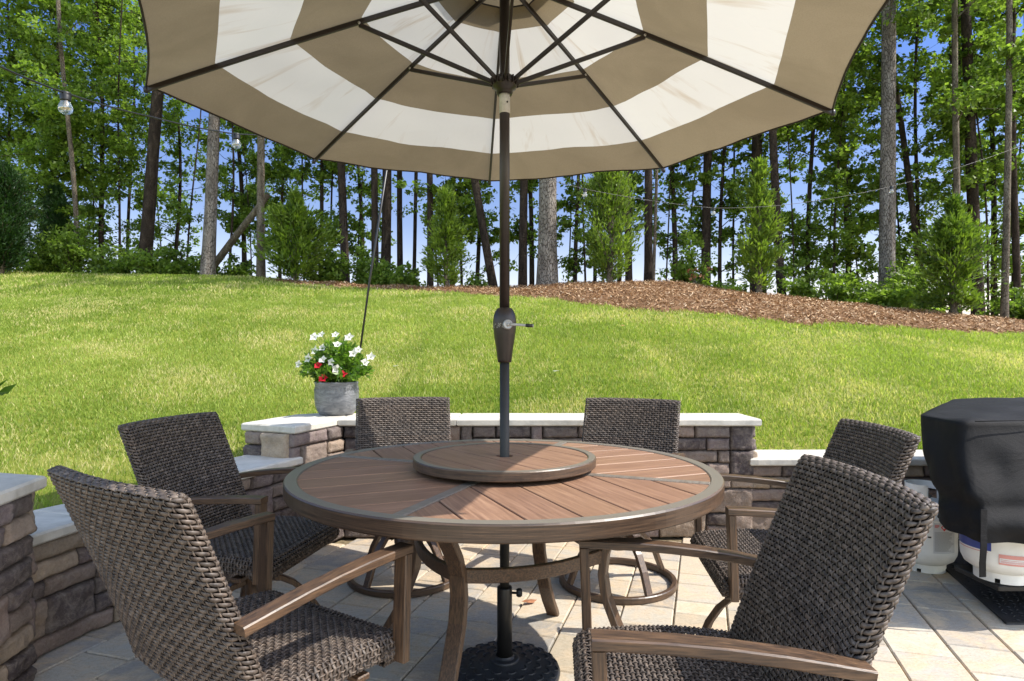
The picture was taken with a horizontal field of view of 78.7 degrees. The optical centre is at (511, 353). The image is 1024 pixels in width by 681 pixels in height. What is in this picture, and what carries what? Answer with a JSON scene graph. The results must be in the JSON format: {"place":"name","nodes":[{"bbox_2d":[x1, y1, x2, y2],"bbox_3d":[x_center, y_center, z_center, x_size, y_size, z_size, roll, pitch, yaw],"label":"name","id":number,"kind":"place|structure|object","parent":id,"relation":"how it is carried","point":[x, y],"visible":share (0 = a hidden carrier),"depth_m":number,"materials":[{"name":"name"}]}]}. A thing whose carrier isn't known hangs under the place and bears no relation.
{"place":"outdoors","nodes":[
{"label":"outdoors","id":0,"kind":"place"},
{"bbox_2d":[0,271,1023,510],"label":"lawn","id":1,"kind":"structure","parent":0,"point":[55,501],"depth_m":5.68,"materials":[{"name":"plant"}]},
{"bbox_2d":[0,36,49,257],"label":"sapling","id":2,"kind":"object","parent":1,"relation":"on","point":[9,103],"visible":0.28,"depth_m":16.26,"materials":[{"name":"green plant"}]},
{"bbox_2d":[0,158,51,274],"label":"hedge evergreen","id":3,"kind":"object","parent":1,"relation":"on","point":[15,213],"visible":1,"depth_m":13.35,"materials":[{"name":"green plant"}]},
{"bbox_2d":[0,18,51,261],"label":"leafy tree","id":4,"kind":"object","parent":1,"relation":"on","point":[12,87],"visible":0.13,"depth_m":16.32,"materials":[{"name":"green plant"}]},
{"bbox_2d":[11,236,65,273],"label":"shrub","id":5,"kind":"object","parent":1,"relation":"on","point":[33,265],"visible":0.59,"depth_m":14.18,"materials":[{"name":"green plant"}]},
{"bbox_2d":[0,0,90,271],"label":"leafy tree","id":6,"kind":"object","parent":1,"relation":"on","point":[17,35],"visible":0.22,"depth_m":16.15,"materials":[{"name":"green plant"}]},
{"bbox_2d":[23,181,86,272],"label":"hedge evergreen","id":7,"kind":"object","parent":1,"relation":"on","point":[55,198],"visible":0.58,"depth_m":15.05,"materials":[{"name":"green plant"}]},
{"bbox_2d":[0,0,139,231],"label":"leafy tree","id":8,"kind":"object","parent":1,"relation":"on","point":[45,107],"visible":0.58,"depth_m":15.59,"materials":[{"name":"green plant"}]},
{"bbox_2d":[12,0,132,245],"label":"woodland tree","id":9,"kind":"object","parent":1,"relation":"on","point":[80,14],"visible":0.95,"depth_m":14.35,"materials":[{"name":"green plant"}]},
{"bbox_2d":[35,214,110,273],"bbox_3d":[-10.025,-2.413,14.243,1.437,1.596,1.283,0,0,39],"label":"shrub","id":10,"kind":"object","parent":1,"relation":"on","point":[71,259],"visible":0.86,"depth_m":14.08,"materials":[{"name":"green plant"}]},
{"bbox_2d":[19,0,202,260],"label":"leafy tree","id":11,"kind":"object","parent":1,"relation":"on","point":[102,10],"visible":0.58,"depth_m":16.13,"materials":[{"name":"green plant"}]},
{"bbox_2d":[78,242,143,273],"bbox_3d":[-9.143,-2.046,14.366,1.391,1.037,1.414,0,0,0],"label":"shrub","id":12,"kind":"object","parent":1,"relation":"on","point":[101,265],"visible":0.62,"depth_m":14.06,"materials":[{"name":"green plant"}]},
{"bbox_2d":[71,0,161,261],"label":"sapling","id":13,"kind":"object","parent":1,"relation":"on","point":[128,148],"visible":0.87,"depth_m":15.62,"materials":[{"name":"green plant"}]},
{"bbox_2d":[63,0,188,253],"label":"leafy tree","id":14,"kind":"object","parent":1,"relation":"on","point":[141,38],"visible":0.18,"depth_m":18.28,"materials":[{"name":"green plant"}]},
{"bbox_2d":[115,245,181,274],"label":"shrub","id":15,"kind":"object","parent":1,"relation":"on","point":[150,264],"visible":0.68,"depth_m":13.97,"materials":[{"name":"green plant"}]},
{"bbox_2d":[135,90,163,272],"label":"pine tree","id":16,"kind":"object","parent":1,"relation":"on","point":[146,239],"visible":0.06,"depth_m":14.90,"materials":[{"name":"brown plant"}]},
{"bbox_2d":[122,96,221,261],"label":"leafy tree","id":17,"kind":"object","parent":1,"relation":"on","point":[172,129],"visible":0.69,"depth_m":17.37,"materials":[{"name":"green plant"}]},
{"bbox_2d":[160,244,200,275],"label":"shrub","id":18,"kind":"object","parent":1,"relation":"on","point":[188,267],"visible":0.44,"depth_m":14.38,"materials":[{"name":"green plant"}]},
{"bbox_2d":[156,110,207,257],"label":"sapling","id":19,"kind":"object","parent":1,"relation":"on","point":[185,215],"visible":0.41,"depth_m":15.48,"materials":[{"name":"green plant"}]},
{"bbox_2d":[199,114,219,275],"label":"pine tree","id":20,"kind":"object","parent":1,"relation":"on","point":[208,260],"visible":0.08,"depth_m":13.44,"materials":[{"name":"grey plant"}]},
{"bbox_2d":[157,116,284,268],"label":"leafy tree","id":21,"kind":"object","parent":1,"relation":"on","point":[225,215],"visible":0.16,"depth_m":16.33,"materials":[{"name":"green plant"}]},
{"bbox_2d":[193,118,256,264],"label":"sapling","id":22,"kind":"object","parent":1,"relation":"on","point":[223,136],"visible":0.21,"depth_m":15.08,"materials":[{"name":"green plant"}]},
{"bbox_2d":[216,253,255,276],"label":"shrub","id":23,"kind":"object","parent":1,"relation":"on","point":[241,268],"visible":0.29,"depth_m":14.21,"materials":[{"name":"green plant"}]},
{"bbox_2d":[216,193,269,267],"bbox_3d":[-6.148,-2.555,13.825,1.864,1.872,0.170,0,0,18],"label":"leaning log","id":24,"kind":"object","parent":1,"relation":"on","point":[234,237],"visible":0.6,"depth_m":13.76,"materials":[{"name":"brown wood"}]},
{"bbox_2d":[222,119,273,275],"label":"sapling","id":25,"kind":"object","parent":1,"relation":"on","point":[249,228],"visible":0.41,"depth_m":15.83,"materials":[{"name":"green plant"}]},
{"bbox_2d":[256,136,265,277],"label":"woodland tree","id":26,"kind":"object","parent":1,"relation":"on","point":[260,268],"visible":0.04,"depth_m":13.28,"materials":[{"name":"brown plant"}]},
{"bbox_2d":[231,141,330,277],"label":"leafy tree","id":27,"kind":"object","parent":1,"relation":"on","point":[281,191],"visible":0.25,"depth_m":16.13,"materials":[{"name":"green plant"}]},
{"bbox_2d":[359,170,387,353],"bbox_3d":[-1.012,-0.604,4.553,0.390,2.099,0.024,0,0,19],"label":"string light pole","id":28,"kind":"object","parent":1,"relation":"on","point":[377,230],"visible":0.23,"depth_m":4.55,"materials":[{"name":"black dark metal"}]},
{"bbox_2d":[0,66,257,148],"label":"string lights","id":29,"kind":"object","parent":28,"relation":"hanging from","point":[65,106],"visible":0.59,"depth_m":2.05,"materials":[{"name":"black plastic"}]},
{"bbox_2d":[267,278,1023,333],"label":"mulch bed","id":30,"kind":"object","parent":1,"relation":"on","point":[731,310],"visible":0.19,"depth_m":8.79,"materials":[{"name":"brown wood"}]},
{"bbox_2d":[244,187,347,280],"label":"young conifer","id":31,"kind":"object","parent":30,"relation":"on","point":[296,233],"visible":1,"depth_m":12.39,"materials":[{"name":"green plant"}]},
{"bbox_2d":[290,160,366,274],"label":"leafy tree","id":32,"kind":"object","parent":30,"relation":"on","point":[321,176],"visible":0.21,"depth_m":15.60,"materials":[{"name":"green plant"}]},
{"bbox_2d":[306,249,353,282],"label":"shrub","id":33,"kind":"object","parent":30,"relation":"on","point":[332,267],"visible":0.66,"depth_m":12.96,"materials":[{"name":"green plant"}]},
{"bbox_2d":[337,163,349,282],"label":"woodland tree","id":34,"kind":"object","parent":30,"relation":"on","point":[343,221],"visible":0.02,"depth_m":14.43,"materials":[{"name":"brown plant"}]},
{"bbox_2d":[317,164,405,281],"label":"sapling","id":35,"kind":"object","parent":30,"relation":"on","point":[359,228],"visible":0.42,"depth_m":15.42,"materials":[{"name":"green plant"}]},
{"bbox_2d":[340,245,395,284],"bbox_3d":[-2.989,-1.714,13.236,1.368,1.198,1.159,0,0,19],"label":"shrub","id":36,"kind":"object","parent":30,"relation":"on","point":[361,272],"visible":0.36,"depth_m":13.08,"materials":[{"name":"green plant"}]},
{"bbox_2d":[348,165,396,272],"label":"leafy tree","id":37,"kind":"object","parent":30,"relation":"on","point":[367,186],"visible":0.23,"depth_m":16.83,"materials":[{"name":"green plant"}]},
{"bbox_2d":[371,169,378,266],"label":"woodland tree","id":38,"kind":"object","parent":30,"relation":"on","point":[374,196],"depth_m":14.17,"materials":[{"name":"brown plant"}]},
{"bbox_2d":[381,170,391,276],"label":"woodland tree","id":39,"kind":"object","parent":30,"relation":"on","point":[386,235],"visible":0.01,"depth_m":14.44,"materials":[{"name":"brown plant"}]},
{"bbox_2d":[371,259,426,286],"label":"shrub","id":40,"kind":"object","parent":30,"relation":"on","point":[403,275],"visible":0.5,"depth_m":12.68,"materials":[{"name":"green plant"}]},
{"bbox_2d":[397,171,402,271],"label":"woodland tree","id":41,"kind":"object","parent":30,"relation":"on","point":[399,230],"visible":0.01,"depth_m":15.44,"materials":[{"name":"brown plant"}]},
{"bbox_2d":[394,175,498,273],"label":"leafy tree","id":42,"kind":"object","parent":30,"relation":"on","point":[470,209],"visible":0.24,"depth_m":14.12,"materials":[{"name":"green plant"}]},
{"bbox_2d":[416,184,477,286],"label":"young conifer","id":43,"kind":"object","parent":30,"relation":"on","point":[445,225],"visible":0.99,"depth_m":11.38,"materials":[{"name":"green plant"}]},
{"bbox_2d":[456,181,499,277],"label":"leafy tree","id":44,"kind":"object","parent":30,"relation":"on","point":[496,254],"visible":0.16,"depth_m":15.37,"materials":[{"name":"green plant"}]},
{"bbox_2d":[471,179,497,286],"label":"woodland tree","id":45,"kind":"object","parent":30,"relation":"on","point":[489,267],"visible":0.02,"depth_m":12.43,"materials":[{"name":"brown plant"}]},
{"bbox_2d":[490,180,538,284],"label":"leafy tree","id":46,"kind":"object","parent":30,"relation":"on","point":[532,235],"visible":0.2,"depth_m":14.95,"materials":[{"name":"green plant"}]},
{"bbox_2d":[518,180,527,285],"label":"woodland tree","id":47,"kind":"object","parent":30,"relation":"on","point":[522,267],"visible":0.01,"depth_m":12.91,"materials":[{"name":"brown plant"}]},
{"bbox_2d":[536,178,558,285],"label":"pine tree","id":48,"kind":"object","parent":30,"relation":"on","point":[547,267],"visible":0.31,"depth_m":10.74,"materials":[{"name":"grey plant"}]},
{"bbox_2d":[556,175,593,280],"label":"sapling","id":49,"kind":"object","parent":30,"relation":"on","point":[569,210],"visible":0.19,"depth_m":13.59,"materials":[{"name":"green plant"}]},
{"bbox_2d":[557,175,617,282],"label":"leafy tree","id":50,"kind":"object","parent":30,"relation":"on","point":[572,264],"visible":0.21,"depth_m":13.70,"materials":[{"name":"green plant"}]},
{"bbox_2d":[572,171,647,281],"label":"arborvitae","id":51,"kind":"object","parent":30,"relation":"on","point":[610,209],"visible":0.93,"depth_m":10.58,"materials":[{"name":"green plant"}]},
{"bbox_2d":[584,169,683,281],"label":"leafy tree","id":52,"kind":"object","parent":30,"relation":"on","point":[639,178],"visible":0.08,"depth_m":14.69,"materials":[{"name":"green plant"}]},
{"bbox_2d":[644,170,652,281],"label":"woodland tree","id":53,"kind":"object","parent":30,"relation":"on","point":[648,247],"visible":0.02,"depth_m":11.91,"materials":[{"name":"brown plant"}]},
{"bbox_2d":[620,155,727,279],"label":"leafy tree","id":54,"kind":"object","parent":30,"relation":"on","point":[690,165],"visible":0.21,"depth_m":13.96,"materials":[{"name":"green plant"}]},
{"bbox_2d":[668,229,718,287],"bbox_3d":[3.350,-1.607,11.788,0.922,1.500,0.973,0,0,-17],"label":"shrub","id":55,"kind":"object","parent":30,"relation":"on","point":[682,274],"visible":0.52,"depth_m":11.66,"materials":[{"name":"green plant"}]},
{"bbox_2d":[701,152,711,285],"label":"woodland tree","id":56,"kind":"object","parent":30,"relation":"on","point":[706,202],"depth_m":13.89,"materials":[{"name":"brown plant"}]},
{"bbox_2d":[676,137,772,281],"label":"leafy tree","id":57,"kind":"object","parent":30,"relation":"on","point":[731,207],"visible":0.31,"depth_m":14.12,"materials":[{"name":"green plant"}]},
{"bbox_2d":[729,154,790,293],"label":"young cedar","id":58,"kind":"object","parent":30,"relation":"on","point":[764,236],"visible":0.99,"depth_m":10.30,"materials":[{"name":"green plant"}]},
{"bbox_2d":[732,130,808,293],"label":"leafy tree","id":59,"kind":"object","parent":30,"relation":"on","point":[802,164],"visible":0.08,"depth_m":15.79,"materials":[{"name":"green plant"}]},
{"bbox_2d":[761,119,816,279],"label":"sapling","id":60,"kind":"object","parent":30,"relation":"on","point":[783,134],"visible":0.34,"depth_m":13.26,"materials":[{"name":"green plant"}]},
{"bbox_2d":[770,264,836,299],"bbox_3d":[5.546,-1.118,11.950,1.109,1.158,1.083,0,0,0],"label":"shrub","id":61,"kind":"object","parent":30,"relation":"on","point":[798,287],"visible":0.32,"depth_m":11.67,"materials":[{"name":"green plant"}]},
{"bbox_2d":[769,67,855,295],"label":"woodland tree","id":62,"kind":"object","parent":30,"relation":"on","point":[774,171],"visible":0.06,"depth_m":12.44,"materials":[{"name":"brown plant"}]},
{"bbox_2d":[763,56,880,288],"bbox_3d":[6.498,-4.221,13.869,2.776,8.004,2.270,0,0,0],"label":"leafy tree","id":63,"kind":"object","parent":30,"relation":"on","point":[808,252],"visible":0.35,"depth_m":13.54,"materials":[{"name":"green plant"}]},
{"bbox_2d":[796,62,880,299],"bbox_3d":[7.629,-4.412,14.521,1.676,8.802,1.683,0,0,0],"label":"sapling","id":64,"kind":"object","parent":30,"relation":"on","point":[816,190],"visible":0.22,"depth_m":14.43,"materials":[{"name":"green plant"}]},
{"bbox_2d":[815,267,864,302],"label":"shrub","id":65,"kind":"object","parent":30,"relation":"on","point":[842,292],"visible":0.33,"depth_m":11.58,"materials":[{"name":"green plant"}]},
{"bbox_2d":[802,22,879,298],"bbox_3d":[7.021,-3.737,13.106,1.377,7.002,2.018,0,0,0],"label":"sapling","id":66,"kind":"object","parent":30,"relation":"on","point":[842,152],"visible":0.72,"depth_m":13.23,"materials":[{"name":"green plant"}]},
{"bbox_2d":[812,73,879,278],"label":"sapling","id":67,"kind":"object","parent":30,"relation":"on","point":[856,181],"visible":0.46,"depth_m":13.67,"materials":[{"name":"green plant"}]},
{"bbox_2d":[786,6,926,298],"bbox_3d":[7.698,-4.741,14.037,2.969,9.415,2.517,0,0,25],"label":"leafy tree","id":68,"kind":"object","parent":30,"relation":"on","point":[861,219],"visible":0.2,"depth_m":13.87,"materials":[{"name":"green plant"}]},
{"bbox_2d":[850,10,926,305],"bbox_3d":[8.005,-5.757,13.987,2.934,11.511,2.042,0,0,-30],"label":"woodland tree","id":69,"kind":"object","parent":30,"relation":"on","point":[873,67],"visible":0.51,"depth_m":13.60,"materials":[{"name":"green plant"}]},
{"bbox_2d":[854,272,922,309],"bbox_3d":[6.524,-0.957,10.898,0.961,0.978,1.099,0,0,0],"label":"shrub","id":70,"kind":"object","parent":30,"relation":"on","point":[889,295],"visible":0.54,"depth_m":10.75,"materials":[{"name":"green plant"}]},
{"bbox_2d":[853,6,942,270],"bbox_3d":[8.880,-4.050,14.305,1.785,8.201,1.340,0,0,44],"label":"sapling","id":71,"kind":"object","parent":30,"relation":"on","point":[862,160],"visible":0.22,"depth_m":14.17,"materials":[{"name":"green plant"}]},
{"bbox_2d":[878,0,941,287],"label":"pine tree","id":72,"kind":"object","parent":30,"relation":"on","point":[889,16],"visible":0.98,"depth_m":12.04,"materials":[{"name":"grey plant"}]},
{"bbox_2d":[885,256,960,312],"bbox_3d":[7.363,-1.082,11.338,1.064,1.465,1.242,0,0,0],"label":"shrub","id":73,"kind":"object","parent":30,"relation":"on","point":[908,279],"visible":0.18,"depth_m":11.31,"materials":[{"name":"green plant"}]},
{"bbox_2d":[844,0,1004,292],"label":"leafy tree","id":74,"kind":"object","parent":30,"relation":"on","point":[923,58],"visible":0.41,"depth_m":13.65,"materials":[{"name":"green plant"}]},
{"bbox_2d":[896,191,1007,313],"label":"young conifer","id":75,"kind":"object","parent":30,"relation":"on","point":[956,238],"visible":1,"depth_m":9.85,"materials":[{"name":"green plant"}]},
{"bbox_2d":[910,23,1002,304],"bbox_3d":[9.445,-4.437,13.238,1.725,8.803,1.412,0,0,-35],"label":"sapling","id":76,"kind":"object","parent":30,"relation":"on","point":[962,138],"visible":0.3,"depth_m":13.19,"materials":[{"name":"green plant"}]},
{"bbox_2d":[896,0,1023,315],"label":"woodland tree","id":77,"kind":"object","parent":30,"relation":"on","point":[965,26],"visible":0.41,"depth_m":12.80,"materials":[{"name":"green plant"}]},
{"bbox_2d":[903,1,1022,311],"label":"leafy tree","id":78,"kind":"object","parent":30,"relation":"on","point":[947,53],"visible":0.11,"depth_m":15.24,"materials":[{"name":"green plant"}]},
{"bbox_2d":[917,0,1019,313],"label":"woodland tree","id":79,"kind":"object","parent":30,"relation":"on","point":[975,94],"visible":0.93,"depth_m":11.81,"materials":[{"name":"green plant"}]},
{"bbox_2d":[921,0,1023,298],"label":"woodland tree","id":80,"kind":"object","parent":30,"relation":"on","point":[1015,232],"visible":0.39,"depth_m":12.87,"materials":[{"name":"green plant"}]},
{"bbox_2d":[923,5,1023,317],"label":"leafy tree","id":81,"kind":"object","parent":30,"relation":"on","point":[994,180],"visible":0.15,"depth_m":14.15,"materials":[{"name":"green plant"}]},
{"bbox_2d":[935,21,1018,313],"bbox_3d":[9.538,-3.819,12.782,1.440,7.602,1.246,0,0,-37],"label":"sapling","id":82,"kind":"object","parent":30,"relation":"on","point":[983,33],"visible":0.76,"depth_m":12.71,"materials":[{"name":"green plant"}]},
{"bbox_2d":[964,2,1023,296],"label":"leafy tree","id":83,"kind":"object","parent":30,"relation":"on","point":[998,260],"visible":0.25,"depth_m":13.67,"materials":[{"name":"green plant"}]},
{"bbox_2d":[974,283,1023,320],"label":"shrub","id":84,"kind":"object","parent":30,"relation":"on","point":[1016,308],"visible":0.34,"depth_m":11.16,"materials":[{"name":"green plant"}]},
{"bbox_2d":[981,0,1023,318],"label":"woodland tree","id":85,"kind":"object","parent":30,"relation":"on","point":[1010,51],"visible":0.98,"depth_m":10.62,"materials":[{"name":"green plant"}]},
{"bbox_2d":[0,0,1023,314],"label":"sky","id":86,"kind":"structure","parent":0,"point":[798,188],"materials":[{"name":"blue"}]},
{"bbox_2d":[32,537,1023,680],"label":"patio","id":87,"kind":"structure","parent":0,"point":[977,637],"depth_m":2.75,"materials":[{"name":"beige stone"}]},
{"bbox_2d":[117,411,339,607],"bbox_3d":[-1.066,0.713,2.469,0.722,0.917,0.616,0,0,10],"label":"woven armchair","id":88,"kind":"object","parent":87,"relation":"on","point":[190,455],"visible":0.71,"depth_m":2.47,"materials":[{"name":"wicker"}]},
{"bbox_2d":[47,465,412,680],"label":"woven armchair","id":89,"kind":"object","parent":87,"relation":"on","point":[183,614],"visible":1,"depth_m":1.34,"materials":[{"name":"wicker"}]},
{"bbox_2d":[344,397,450,597],"bbox_3d":[-0.572,0.713,3.339,0.616,0.917,0.722,0,0,-12],"label":"woven armchair","id":90,"kind":"object","parent":87,"relation":"on","point":[384,421],"visible":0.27,"depth_m":3.57,"materials":[{"name":"wicker"}]},
{"bbox_2d":[0,413,958,680],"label":"retaining wall","id":91,"kind":"structure","parent":87,"relation":"on","point":[52,591],"depth_m":3.50,"materials":[{"name":"stone"}]},
{"bbox_2d":[314,381,358,415],"bbox_3d":[-1.185,0.300,4.220,0.294,0.224,0.294,0,0,0],"label":"flower pot","id":92,"kind":"object","parent":91,"relation":"on","point":[331,398],"visible":0.98,"depth_m":4.10,"materials":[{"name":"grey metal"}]},
{"bbox_2d":[295,331,375,382],"bbox_3d":[-1.190,0.078,4.218,0.515,0.463,0.537,0,0,-21],"label":"potted plant","id":93,"kind":"object","parent":92,"relation":"in","point":[334,362],"visible":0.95,"depth_m":4.13,"materials":[{"name":"green plant"}]},
{"bbox_2d":[283,439,724,680],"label":"patio table","id":94,"kind":"object","parent":87,"relation":"on","point":[390,491],"visible":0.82,"depth_m":1.89,"materials":[{"name":"composite plank"},{"name":"bronze metal"}]},
{"bbox_2d":[413,442,595,481],"bbox_3d":[-0.027,0.392,2.278,0.662,0.044,0.662,0,0,-37],"label":"lazy susan","id":95,"kind":"object","parent":94,"relation":"on","point":[486,462],"visible":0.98,"depth_m":2.14,"materials":[{"name":"composite plank"},{"name":"bronze metal"}]},
{"bbox_2d":[458,585,559,680],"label":"umbrella base","id":96,"kind":"object","parent":87,"relation":"on","point":[504,657],"visible":0.87,"depth_m":2.25,"materials":[{"name":"black plastic"}]},
{"bbox_2d":[138,0,888,587],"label":"patio umbrella","id":97,"kind":"object","parent":96,"relation":"on","point":[504,92],"visible":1,"depth_m":2.45,"materials":[{"name":"fabric"}]},
{"bbox_2d":[559,397,684,604],"bbox_3d":[0.564,0.713,3.257,0.616,0.917,0.722,0,0,22],"label":"woven armchair","id":98,"kind":"object","parent":87,"relation":"on","point":[650,424],"visible":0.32,"depth_m":3.45,"materials":[{"name":"wicker"}]},
{"bbox_2d":[572,454,938,680],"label":"woven armchair","id":99,"kind":"object","parent":87,"relation":"on","point":[832,562],"visible":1,"depth_m":1.32,"materials":[{"name":"wicker"}]},
{"bbox_2d":[690,418,920,636],"bbox_3d":[0.984,0.713,2.256,0.722,0.917,0.616,0,0,6],"label":"woven armchair","id":100,"kind":"object","parent":87,"relation":"on","point":[888,452],"visible":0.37,"depth_m":2.19,"materials":[{"name":"wicker"}]},
{"bbox_2d":[904,479,957,573],"bbox_3d":[2.255,0.941,3.419,0.311,0.465,0.312,0,0,0],"label":"propane tank","id":101,"kind":"object","parent":87,"relation":"on","point":[938,553],"visible":0.45,"depth_m":3.28,"materials":[{"name":"metal"}]},
{"bbox_2d":[947,539,1023,624],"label":"grill mat","id":102,"kind":"object","parent":87,"relation":"on","point":[1006,607],"visible":0.32,"depth_m":2.97,"materials":[{"name":"rubber"}]},
{"bbox_2d":[921,397,1023,590],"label":"covered grill","id":103,"kind":"object","parent":102,"relation":"on","point":[973,451],"visible":0.96,"depth_m":2.78,"materials":[{"name":"fabric"}]},
{"bbox_2d":[959,534,1023,585],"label":"propane tank","id":104,"kind":"object","parent":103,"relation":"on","point":[1005,563],"visible":0.27,"depth_m":2.76,"materials":[{"name":"metal"}]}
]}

